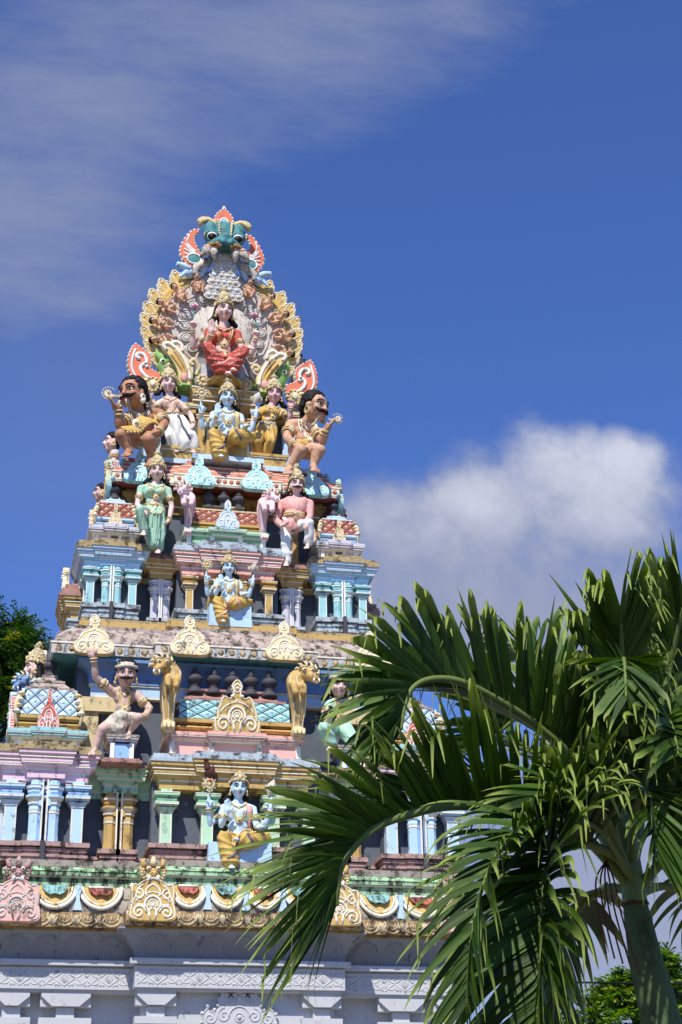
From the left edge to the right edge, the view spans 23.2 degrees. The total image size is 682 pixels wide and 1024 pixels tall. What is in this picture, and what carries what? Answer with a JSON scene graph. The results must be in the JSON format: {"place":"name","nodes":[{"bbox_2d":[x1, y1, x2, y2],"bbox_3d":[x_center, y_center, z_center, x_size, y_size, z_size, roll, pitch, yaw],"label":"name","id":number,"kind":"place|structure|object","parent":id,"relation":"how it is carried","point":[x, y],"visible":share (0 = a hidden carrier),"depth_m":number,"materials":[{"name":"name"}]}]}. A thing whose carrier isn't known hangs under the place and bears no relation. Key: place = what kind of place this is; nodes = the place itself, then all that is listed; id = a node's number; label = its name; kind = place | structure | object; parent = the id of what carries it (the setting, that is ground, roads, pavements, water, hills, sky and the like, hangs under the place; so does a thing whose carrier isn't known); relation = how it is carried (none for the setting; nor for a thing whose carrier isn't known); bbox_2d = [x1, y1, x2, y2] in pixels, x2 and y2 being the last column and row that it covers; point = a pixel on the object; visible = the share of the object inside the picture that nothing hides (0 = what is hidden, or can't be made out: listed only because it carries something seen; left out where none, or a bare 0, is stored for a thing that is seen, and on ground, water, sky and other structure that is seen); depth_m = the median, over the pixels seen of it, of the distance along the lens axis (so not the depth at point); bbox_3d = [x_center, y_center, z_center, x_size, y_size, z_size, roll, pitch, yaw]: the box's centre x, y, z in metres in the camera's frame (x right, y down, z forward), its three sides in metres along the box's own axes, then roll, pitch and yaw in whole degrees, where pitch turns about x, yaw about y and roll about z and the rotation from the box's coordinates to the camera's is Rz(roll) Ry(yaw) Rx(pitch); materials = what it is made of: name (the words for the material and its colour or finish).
{"place":"outdoors","nodes":[
{"label":"outdoors","id":0,"kind":"place"},
{"bbox_2d":[0,595,54,742],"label":"evergreen tree","id":1,"kind":"object","parent":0,"point":[20,639],"visible":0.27,"depth_m":29.03,"materials":[{"name":"green plant"}]},
{"bbox_2d":[0,0,681,1023],"label":"sky","id":2,"kind":"structure","parent":0,"point":[468,213],"materials":[{"name":"blue"}]},
{"bbox_2d":[204,530,681,1023],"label":"palm tree","id":3,"kind":"object","parent":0,"point":[601,713],"visible":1,"depth_m":9.95,"materials":[{"name":"green plant"}]},
{"bbox_2d":[559,941,681,1023],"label":"leafy tree","id":4,"kind":"object","parent":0,"point":[612,1003],"visible":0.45,"depth_m":28.79,"materials":[{"name":"green plant"}]},
{"bbox_2d":[577,981,681,984],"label":"overhead cable","id":5,"kind":"object","parent":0,"point":[587,982],"visible":0.23,"depth_m":24.98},
{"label":"pavement","id":6,"kind":"structure","parent":0,"visible":0},
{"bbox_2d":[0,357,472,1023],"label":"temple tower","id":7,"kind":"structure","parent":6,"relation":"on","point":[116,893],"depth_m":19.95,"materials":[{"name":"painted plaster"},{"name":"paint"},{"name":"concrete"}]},
{"bbox_2d":[11,671,33,696],"bbox_3d":[-4.041,2.417,21.040,0.293,0.854,0.414,4,-26,-12],"label":"lion bracket","id":8,"kind":"object","parent":7,"relation":"on","point":[20,682],"visible":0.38,"depth_m":21.06,"materials":[{"name":"blue paint"}]},
{"bbox_2d":[24,641,45,684],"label":"flank statue","id":9,"kind":"object","parent":7,"relation":"on","point":[35,661],"visible":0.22,"depth_m":21.61,"materials":[{"name":"beige paint"}]},
{"bbox_2d":[93,483,105,509],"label":"flank statue","id":10,"kind":"object","parent":7,"relation":"on","point":[98,490],"visible":0.12,"depth_m":23.05,"materials":[{"name":"paint"}]},
{"bbox_2d":[103,431,119,470],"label":"flank statue","id":11,"kind":"object","parent":7,"relation":"on","point":[111,445],"visible":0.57,"depth_m":23.32,"materials":[{"name":"pink paint"}]},
{"bbox_2d":[86,647,152,755],"bbox_3d":[-2.696,2.344,20.160,0.852,1.374,0.454,4,-26,-12],"label":"bearer statue","id":12,"kind":"object","parent":7,"relation":"on","point":[122,718],"visible":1,"depth_m":20.22,"materials":[{"name":"beige paint"}]},
{"bbox_2d":[101,375,169,466],"bbox_3d":[-2.828,-1.212,22.867,0.986,1.475,0.599,4,-26,-12],"label":"guardian statue","id":13,"kind":"object","parent":7,"relation":"on","point":[136,423],"visible":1,"depth_m":22.81,"materials":[{"name":"paint"}]},
{"bbox_2d":[134,449,173,552],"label":"lady statue","id":14,"kind":"object","parent":7,"relation":"on","point":[153,521],"visible":1,"depth_m":22.17,"materials":[{"name":"green paint"}]},
{"bbox_2d":[148,652,181,734],"bbox_3d":[-2.141,2.183,20.199,0.428,1.008,0.386,10,-27,-23],"label":"lion bracket","id":15,"kind":"object","parent":7,"relation":"on","point":[168,668],"visible":1,"depth_m":20.16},
{"bbox_2d":[148,362,199,452],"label":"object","id":16,"kind":"object","parent":7,"relation":"on","point":[180,431],"visible":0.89,"depth_m":23.57,"materials":[{"name":"white paint"}]},
{"bbox_2d":[173,481,195,538],"bbox_3d":[-2.099,-0.061,22.296,0.318,0.786,0.385,4,-26,-12],"label":"lion bracket","id":17,"kind":"object","parent":7,"relation":"on","point":[187,497],"visible":1,"depth_m":22.30,"materials":[{"name":"paint"}]},
{"bbox_2d":[126,206,317,405],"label":"halo arch","id":18,"kind":"structure","parent":7,"relation":"on","point":[225,236],"depth_m":24.87,"materials":[{"name":"paint"}]},
{"bbox_2d":[148,317,175,330],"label":"cherub statue","id":19,"kind":"object","parent":18,"relation":"attached to","point":[160,323],"visible":1,"depth_m":24.47,"materials":[{"name":"paint"}]},
{"bbox_2d":[148,333,175,346],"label":"cherub statue","id":20,"kind":"object","parent":18,"relation":"attached to","point":[158,340],"visible":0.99,"depth_m":24.36,"materials":[{"name":"paint"}]},
{"bbox_2d":[156,298,180,314],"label":"cherub statue","id":21,"kind":"object","parent":18,"relation":"attached to","point":[168,308],"visible":1,"depth_m":24.62,"materials":[{"name":"paint"}]},
{"bbox_2d":[170,283,189,302],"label":"cherub statue","id":22,"kind":"object","parent":18,"relation":"attached to","point":[181,297],"visible":1,"depth_m":24.76,"materials":[{"name":"paint"}]},
{"bbox_2d":[190,273,204,291],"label":"cherub statue","id":23,"kind":"object","parent":18,"relation":"attached to","point":[196,283],"visible":1,"depth_m":24.88,"materials":[{"name":"paint"}]},
{"bbox_2d":[242,279,255,297],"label":"cherub statue","id":24,"kind":"object","parent":18,"relation":"attached to","point":[248,288],"visible":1,"depth_m":25.04,"materials":[{"name":"paint"}]},
{"bbox_2d":[258,293,275,310],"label":"cherub statue","id":25,"kind":"object","parent":18,"relation":"attached to","point":[267,304],"visible":1,"depth_m":25.01,"materials":[{"name":"paint"}]},
{"bbox_2d":[267,311,289,325],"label":"cherub statue","id":26,"kind":"object","parent":18,"relation":"attached to","point":[277,319],"visible":1,"depth_m":24.94,"materials":[{"name":"paint"}]},
{"bbox_2d":[271,328,295,341],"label":"cherub statue","id":27,"kind":"object","parent":18,"relation":"attached to","point":[283,335],"visible":1,"depth_m":24.84,"materials":[{"name":"paint"}]},
{"bbox_2d":[271,344,295,356],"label":"cherub statue","id":28,"kind":"object","parent":18,"relation":"attached to","point":[291,353],"visible":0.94,"depth_m":24.73,"materials":[{"name":"beige paint"}]},
{"bbox_2d":[189,286,259,375],"bbox_3d":[-1.692,-2.648,24.303,1.053,1.706,0.588,4,-26,-12],"label":"goddess statue","id":29,"kind":"object","parent":7,"relation":"on","point":[221,357],"visible":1,"depth_m":24.29,"materials":[{"name":"red paint"}]},
{"bbox_2d":[195,377,262,461],"bbox_3d":[-1.576,-1.314,23.436,0.980,1.445,0.503,4,-26,-12],"label":"deity statue","id":30,"kind":"object","parent":7,"relation":"on","point":[226,435],"visible":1,"depth_m":23.44,"materials":[{"name":"paint"}]},
{"bbox_2d":[201,550,258,624],"bbox_3d":[-1.453,0.979,21.810,0.768,1.132,0.395,4,-26,-12],"label":"deity statue","id":31,"kind":"object","parent":7,"relation":"on","point":[228,586],"visible":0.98,"depth_m":21.83,"materials":[{"name":"paint"}]},
{"bbox_2d":[202,771,276,869],"bbox_3d":[-1.189,3.591,19.685,0.925,1.367,0.474,4,-26,-12],"label":"deity statue","id":32,"kind":"object","parent":7,"relation":"on","point":[237,832],"visible":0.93,"depth_m":19.70,"materials":[{"name":"paint"}]},
{"bbox_2d":[204,758,217,781],"bbox_3d":[-1.550,3.131,19.929,0.164,0.310,0.428,-11,-27,19],"label":"pigeon","id":33,"kind":"object","parent":32,"relation":"on","point":[210,772],"visible":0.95,"depth_m":19.82,"materials":[{"name":"brown"}]},
{"bbox_2d":[257,487,279,541],"bbox_3d":[-0.977,0.026,22.529,0.314,0.786,0.385,4,-26,-12],"label":"lion bracket","id":34,"kind":"object","parent":7,"relation":"on","point":[268,499],"visible":1,"depth_m":22.51,"materials":[{"name":"paint"}]},
{"bbox_2d":[249,374,294,453],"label":"lady statue","id":35,"kind":"object","parent":7,"relation":"on","point":[270,413],"visible":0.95,"depth_m":23.94,"materials":[{"name":"paint"}]},
{"bbox_2d":[273,463,313,565],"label":"man statue","id":36,"kind":"object","parent":7,"relation":"on","point":[294,520],"visible":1,"depth_m":22.51,"materials":[{"name":"paint"}]},
{"bbox_2d":[286,660,319,739],"bbox_3d":[-0.463,2.312,20.547,0.416,1.008,0.424,4,-26,-12],"label":"lion bracket","id":37,"kind":"object","parent":7,"relation":"on","point":[296,679],"visible":1,"depth_m":20.49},
{"bbox_2d":[281,389,342,474],"bbox_3d":[-0.433,-1.065,23.388,0.872,1.490,0.574,4,-26,-12],"label":"guardian statue","id":38,"kind":"object","parent":7,"relation":"on","point":[306,429],"visible":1,"depth_m":23.39,"materials":[{"name":"paint"}]},
{"bbox_2d":[317,675,364,766],"bbox_3d":[-0.020,2.592,20.718,0.701,1.273,0.444,9,-27,-21],"label":"bearer statue","id":39,"kind":"object","parent":7,"relation":"on","point":[347,728],"visible":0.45,"depth_m":20.65,"materials":[{"name":"white paint"}]},
{"bbox_2d":[340,507,346,517],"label":"flank statue","id":40,"kind":"object","parent":7,"relation":"on","point":[343,513],"visible":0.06,"depth_m":23.68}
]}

